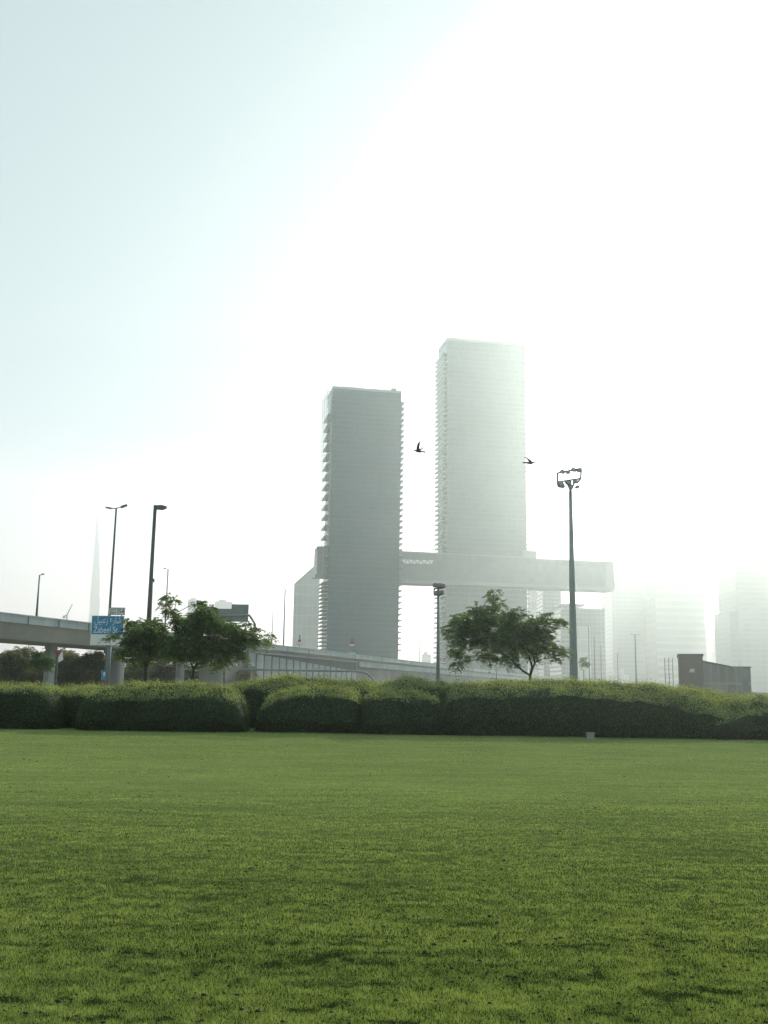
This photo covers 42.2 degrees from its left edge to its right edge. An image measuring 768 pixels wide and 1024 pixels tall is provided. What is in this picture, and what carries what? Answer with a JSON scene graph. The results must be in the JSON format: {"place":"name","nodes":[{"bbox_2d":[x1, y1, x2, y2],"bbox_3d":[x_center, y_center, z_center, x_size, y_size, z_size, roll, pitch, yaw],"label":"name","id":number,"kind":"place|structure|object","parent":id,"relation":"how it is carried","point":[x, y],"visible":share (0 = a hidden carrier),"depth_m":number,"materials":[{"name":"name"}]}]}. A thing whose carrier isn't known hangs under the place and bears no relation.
{"place":"outdoors","nodes":[
{"label":"outdoors","id":0,"kind":"place"},
{"bbox_2d":[0,728,767,1023],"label":"lawn","id":1,"kind":"structure","parent":0,"point":[378,739],"depth_m":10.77,"materials":[{"name":"green plant"}]},
{"bbox_2d":[0,680,66,728],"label":"hedge","id":2,"kind":"object","parent":1,"relation":"on","point":[27,706],"visible":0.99,"depth_m":38.52,"materials":[{"name":"green plant"}]},
{"bbox_2d":[57,681,105,727],"bbox_3d":[-12.826,7.982,41.544,2.602,1.929,3.112,1,-10,0],"label":"hedge","id":3,"kind":"object","parent":1,"relation":"on","point":[74,698],"visible":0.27,"depth_m":40.28,"materials":[{"name":"green plant"}]},
{"bbox_2d":[74,677,251,731],"bbox_3d":[-8.652,7.568,39.330,6.769,2.090,2.731,1,-10,0],"label":"hedge","id":4,"kind":"object","parent":1,"relation":"on","point":[193,706],"visible":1,"depth_m":38.25,"materials":[{"name":"green plant"}]},
{"bbox_2d":[253,681,362,732],"bbox_3d":[-2.898,7.803,40.176,4.553,2.094,3.136,1,-10,0],"label":"hedge","id":5,"kind":"object","parent":1,"relation":"on","point":[320,708],"visible":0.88,"depth_m":38.89,"materials":[{"name":"green plant"}]},
{"bbox_2d":[228,671,448,727],"bbox_3d":[-2.045,8.281,43.918,10.510,2.496,3.143,1,-10,0],"label":"hedge","id":6,"kind":"object","parent":1,"relation":"on","point":[255,692],"visible":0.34,"depth_m":43.40,"materials":[{"name":"green plant"}]},
{"bbox_2d":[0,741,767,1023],"bbox_3d":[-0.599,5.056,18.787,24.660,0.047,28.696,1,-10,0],"label":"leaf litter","id":7,"kind":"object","parent":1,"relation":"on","point":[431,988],"visible":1,"depth_m":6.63,"materials":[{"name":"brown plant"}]},
{"bbox_2d":[358,686,444,734],"bbox_3d":[0.689,7.853,39.715,3.581,1.939,2.676,1,-10,0],"label":"hedge","id":8,"kind":"object","parent":1,"relation":"on","point":[404,711],"visible":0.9,"depth_m":38.65,"materials":[{"name":"green plant"}]},
{"bbox_2d":[439,675,728,738],"bbox_3d":[7.987,7.815,40.383,11.767,2.467,3.966,1,-10,0],"label":"hedge","id":9,"kind":"object","parent":1,"relation":"on","point":[566,707],"visible":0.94,"depth_m":38.70,"materials":[{"name":"green plant"}]},
{"bbox_2d":[586,732,594,738],"bbox_3d":[7.754,8.405,37.426,0.300,0.235,0.240,1,-10,0],"label":"utility box","id":10,"kind":"object","parent":1,"relation":"on","point":[589,735],"visible":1,"depth_m":37.33,"materials":[{"name":"white plastic"}]},
{"bbox_2d":[664,684,765,699],"bbox_3d":[16.017,8.776,44.412,8.101,2.228,2.902,1,-10,0],"label":"hedge","id":11,"kind":"object","parent":1,"relation":"on","point":[713,693],"visible":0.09,"depth_m":44.34,"materials":[{"name":"green plant"}]},
{"bbox_2d":[707,692,767,739],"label":"hedge","id":12,"kind":"object","parent":1,"relation":"on","point":[746,717],"visible":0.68,"depth_m":38.53,"materials":[{"name":"green plant"}]},
{"bbox_2d":[0,0,767,682],"label":"sky","id":13,"kind":"structure","parent":0,"point":[218,217],"materials":[{"name":"white"}]},
{"bbox_2d":[413,440,425,452],"bbox_3d":[1.915,-3.484,53.479,0.619,0.664,0.574,3,-10,-12],"label":"bird","id":14,"kind":"object","parent":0,"point":[418,450],"visible":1,"depth_m":53.36},
{"bbox_2d":[419,632,419,661],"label":"street lamp","id":15,"kind":"object","parent":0,"point":[419,646],"visible":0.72,"depth_m":416.46,"materials":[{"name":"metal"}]},
{"bbox_2d":[523,457,534,464],"bbox_3d":[7.782,-2.663,53.346,0.708,0.222,1.134,4,-17,29],"label":"bird","id":16,"kind":"object","parent":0,"point":[530,462],"visible":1,"depth_m":53.22},
{"bbox_2d":[588,626,589,682],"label":"flagpole","id":17,"kind":"object","parent":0,"point":[588,647],"visible":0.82,"depth_m":297.72,"materials":[{"name":"metal"}]},
{"bbox_3d":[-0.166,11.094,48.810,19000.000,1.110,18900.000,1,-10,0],"label":"ground","id":18,"kind":"structure","parent":0,"visible":0},
{"bbox_2d":[0,650,38,684],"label":"roadside tree","id":19,"kind":"object","parent":18,"relation":"on","point":[15,672],"visible":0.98,"depth_m":146.25,"materials":[{"name":"green plant"}]},
{"bbox_2d":[27,651,55,685],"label":"round tree","id":20,"kind":"object","parent":18,"relation":"on","point":[43,661],"visible":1,"depth_m":108.57,"materials":[{"name":"green plant"}]},
{"bbox_2d":[54,650,62,687],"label":"warning sign","id":21,"kind":"object","parent":18,"relation":"on","point":[58,653],"visible":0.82,"depth_m":98.89,"materials":[{"name":"metal"}]},
{"bbox_2d":[54,653,92,687],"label":"roadside tree","id":22,"kind":"object","parent":18,"relation":"on","point":[68,663],"visible":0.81,"depth_m":146.79,"materials":[{"name":"green plant"}]},
{"bbox_2d":[86,509,99,654],"bbox_3d":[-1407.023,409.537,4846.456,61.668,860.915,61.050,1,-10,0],"label":"spire tower","id":23,"kind":"structure","parent":18,"relation":"on","point":[94,608],"depth_m":4848.68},
{"bbox_2d":[82,652,104,685],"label":"roadside tree","id":24,"kind":"object","parent":18,"relation":"on","point":[94,665],"visible":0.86,"depth_m":142.78,"materials":[{"name":"green plant"}]},
{"bbox_2d":[101,670,105,686],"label":"direction plate","id":25,"kind":"object","parent":18,"relation":"on","point":[103,673],"visible":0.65,"depth_m":94.56,"materials":[{"name":"metal"}]},
{"bbox_2d":[90,607,124,687],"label":"road sign","id":26,"kind":"object","parent":18,"relation":"on","point":[101,626],"visible":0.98,"depth_m":89.19,"materials":[{"name":"metal"}]},
{"bbox_2d":[104,504,127,686],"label":"street lamp","id":27,"kind":"object","parent":18,"relation":"on","point":[112,571],"visible":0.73,"depth_m":98.45,"materials":[{"name":"metal"}]},
{"bbox_2d":[0,645,258,687],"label":"roadside shrubbery","id":28,"kind":"object","parent":18,"relation":"on","point":[23,651],"visible":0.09,"depth_m":175.45,"materials":[{"name":"green plant"}]},
{"bbox_2d":[99,617,168,681],"bbox_3d":[-14.005,8.752,56.550,4.238,5.737,4.758,5,-11,-23],"label":"shade tree","id":29,"kind":"object","parent":18,"relation":"on","point":[137,649],"visible":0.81,"depth_m":55.67,"materials":[{"name":"green plant"}]},
{"bbox_2d":[124,663,159,683],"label":"roadside tree","id":30,"kind":"object","parent":18,"relation":"on","point":[133,674],"visible":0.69,"depth_m":168.22,"materials":[{"name":"green plant"}]},
{"bbox_2d":[143,505,166,682],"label":"street lamp","id":31,"kind":"object","parent":18,"relation":"on","point":[151,571],"visible":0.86,"depth_m":72.26,"materials":[{"name":"metal"}]},
{"bbox_2d":[151,665,175,682],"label":"roadside tree","id":32,"kind":"object","parent":18,"relation":"on","point":[170,674],"visible":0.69,"depth_m":170.57,"materials":[{"name":"green plant"}]},
{"bbox_2d":[163,568,168,624],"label":"street lamp","id":33,"kind":"object","parent":18,"relation":"on","point":[167,586],"visible":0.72,"depth_m":190.32,"materials":[{"name":"metal"}]},
{"bbox_2d":[185,598,199,675],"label":"distant building","id":34,"kind":"structure","parent":18,"relation":"on","point":[191,600],"depth_m":2895.78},
{"bbox_2d":[147,592,279,681],"bbox_3d":[-9.576,7.932,55.400,7.655,7.075,4.711,1,-10,0],"label":"shade tree","id":35,"kind":"object","parent":18,"relation":"on","point":[183,644],"visible":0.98,"depth_m":54.54,"materials":[{"name":"green plant"}]},
{"bbox_2d":[213,600,234,638],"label":"distant building","id":36,"kind":"structure","parent":18,"relation":"on","point":[222,604],"depth_m":2596.87,"materials":[{"name":"grey concrete"}]},
{"bbox_2d":[211,604,255,634],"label":"overhead sign","id":37,"kind":"object","parent":18,"relation":"on","point":[238,612],"visible":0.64,"depth_m":204.37,"materials":[{"name":"metal"}]},
{"bbox_2d":[282,588,285,644],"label":"street lamp","id":38,"kind":"object","parent":18,"relation":"on","point":[284,616],"visible":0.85,"depth_m":204.14,"materials":[{"name":"metal"}]},
{"bbox_2d":[0,612,580,687],"bbox_3d":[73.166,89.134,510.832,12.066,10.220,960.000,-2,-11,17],"label":"flyover","id":39,"kind":"object","parent":18,"relation":"on","point":[51,635],"visible":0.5,"depth_m":188.38,"materials":[{"name":"concrete"}]},
{"bbox_2d":[35,573,43,615],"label":"street lamp","id":40,"kind":"object","parent":39,"relation":"on","point":[36,614],"visible":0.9,"depth_m":123.76,"materials":[{"name":"metal"}]},
{"bbox_2d":[296,635,302,647],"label":"warning board","id":41,"kind":"object","parent":39,"relation":"on","point":[299,642],"visible":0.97,"depth_m":202.44,"materials":[{"name":"metal"}]},
{"bbox_2d":[349,635,355,653],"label":"warning board","id":42,"kind":"object","parent":39,"relation":"on","point":[352,643],"visible":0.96,"depth_m":233.74,"materials":[{"name":"metal"}]},
{"bbox_2d":[292,566,319,648],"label":"office block","id":43,"kind":"structure","parent":18,"relation":"on","point":[306,609],"depth_m":1148.49,"materials":[{"name":"grey glass"}]},
{"bbox_2d":[240,668,374,680],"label":"pipe barrier","id":44,"kind":"object","parent":18,"relation":"on","point":[304,670],"visible":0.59,"depth_m":90.77,"materials":[{"name":"grey metal"}]},
{"bbox_2d":[312,386,404,658],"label":"tower","id":45,"kind":"structure","parent":18,"relation":"on","point":[356,562],"depth_m":791.46,"materials":[{"name":"grey glass"}]},
{"bbox_2d":[421,652,430,662],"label":"distant building","id":46,"kind":"structure","parent":18,"relation":"on","point":[425,657],"depth_m":1881.18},
{"bbox_2d":[433,583,445,680],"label":"floodlight pole","id":47,"kind":"object","parent":18,"relation":"on","point":[438,592],"visible":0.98,"depth_m":83.59,"materials":[{"name":"metal"}]},
{"bbox_2d":[433,337,530,673],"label":"tower","id":48,"kind":"structure","parent":18,"relation":"on","point":[482,452],"depth_m":833.25,"materials":[{"name":"grey glass"}]},
{"bbox_2d":[399,547,614,592],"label":"link bridge","id":49,"kind":"structure","parent":48,"relation":"attached to","point":[530,570],"depth_m":814.47,"materials":[{"name":"grey concrete"}]},
{"bbox_2d":[402,559,433,563],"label":"truss window","id":50,"kind":"structure","parent":49,"relation":"in","point":[407,562],"depth_m":799.25,"materials":[{"name":"grey glass"}]},
{"bbox_2d":[438,589,576,680],"bbox_3d":[6.254,7.520,51.683,7.147,7.046,4.483,1,-10,0],"label":"umbrella tree","id":51,"kind":"object","parent":18,"relation":"on","point":[513,633],"visible":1,"depth_m":51.02,"materials":[{"name":"green plant"}]},
{"bbox_2d":[527,590,537,675],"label":"office block","id":52,"kind":"structure","parent":18,"relation":"on","point":[532,600],"depth_m":1180.30,"materials":[{"name":"grey concrete"}]},
{"bbox_2d":[537,591,560,676],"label":"office block","id":53,"kind":"structure","parent":18,"relation":"on","point":[548,601],"depth_m":1020.58,"materials":[{"name":"grey concrete"}]},
{"bbox_2d":[556,468,581,680],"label":"floodlight mast","id":54,"kind":"object","parent":18,"relation":"on","point":[572,634],"visible":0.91,"depth_m":100.24,"materials":[{"name":"metal"}]},
{"bbox_2d":[549,604,605,682],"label":"office block","id":55,"kind":"structure","parent":18,"relation":"on","point":[593,619],"depth_m":894.49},
{"bbox_2d":[578,657,590,679],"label":"palm tree","id":56,"kind":"object","parent":18,"relation":"on","point":[586,663],"visible":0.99,"depth_m":256.66,"materials":[{"name":"green plant"}]},
{"bbox_2d":[594,646,594,680],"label":"flagpole","id":57,"kind":"object","parent":18,"relation":"on","point":[594,663],"visible":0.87,"depth_m":296.77,"materials":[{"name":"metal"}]},
{"bbox_2d":[607,669,628,683],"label":"distant building","id":58,"kind":"structure","parent":18,"relation":"on","point":[622,676],"depth_m":894.54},
{"bbox_2d":[601,582,645,683],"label":"skyscraper","id":59,"kind":"structure","parent":18,"relation":"on","point":[623,604],"depth_m":1296.24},
{"bbox_2d":[633,634,638,683],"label":"street lamp","id":60,"kind":"object","parent":18,"relation":"on","point":[635,659],"visible":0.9,"depth_m":326.48,"materials":[{"name":"metal"}]},
{"bbox_2d":[664,658,673,687],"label":"scaffold frame","id":61,"kind":"object","parent":18,"relation":"on","point":[669,682],"visible":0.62,"depth_m":151.09,"materials":[{"name":"grey metal"}]},
{"bbox_2d":[643,565,706,689],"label":"skyscraper","id":62,"kind":"structure","parent":18,"relation":"on","point":[674,610],"depth_m":1249.43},
{"bbox_2d":[706,629,715,662],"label":"skyscraper","id":63,"kind":"structure","parent":18,"relation":"on","point":[710,644],"depth_m":1638.31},
{"bbox_2d":[677,654,751,695],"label":"showroom building","id":64,"kind":"structure","parent":18,"relation":"on","point":[695,669],"depth_m":147.16,"materials":[{"name":"paint"}]},
{"bbox_2d":[741,669,749,695],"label":"end window","id":65,"kind":"structure","parent":64,"relation":"in","point":[745,675],"depth_m":145.54,"materials":[{"name":"grey glass"}]},
{"bbox_2d":[714,536,767,695],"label":"skyscraper","id":66,"kind":"structure","parent":18,"relation":"on","point":[741,626],"depth_m":1063.44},
{"bbox_2d":[752,692,765,695],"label":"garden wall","id":67,"kind":"structure","parent":18,"relation":"on","point":[759,693],"depth_m":149.66,"materials":[{"name":"concrete"}]}
]}

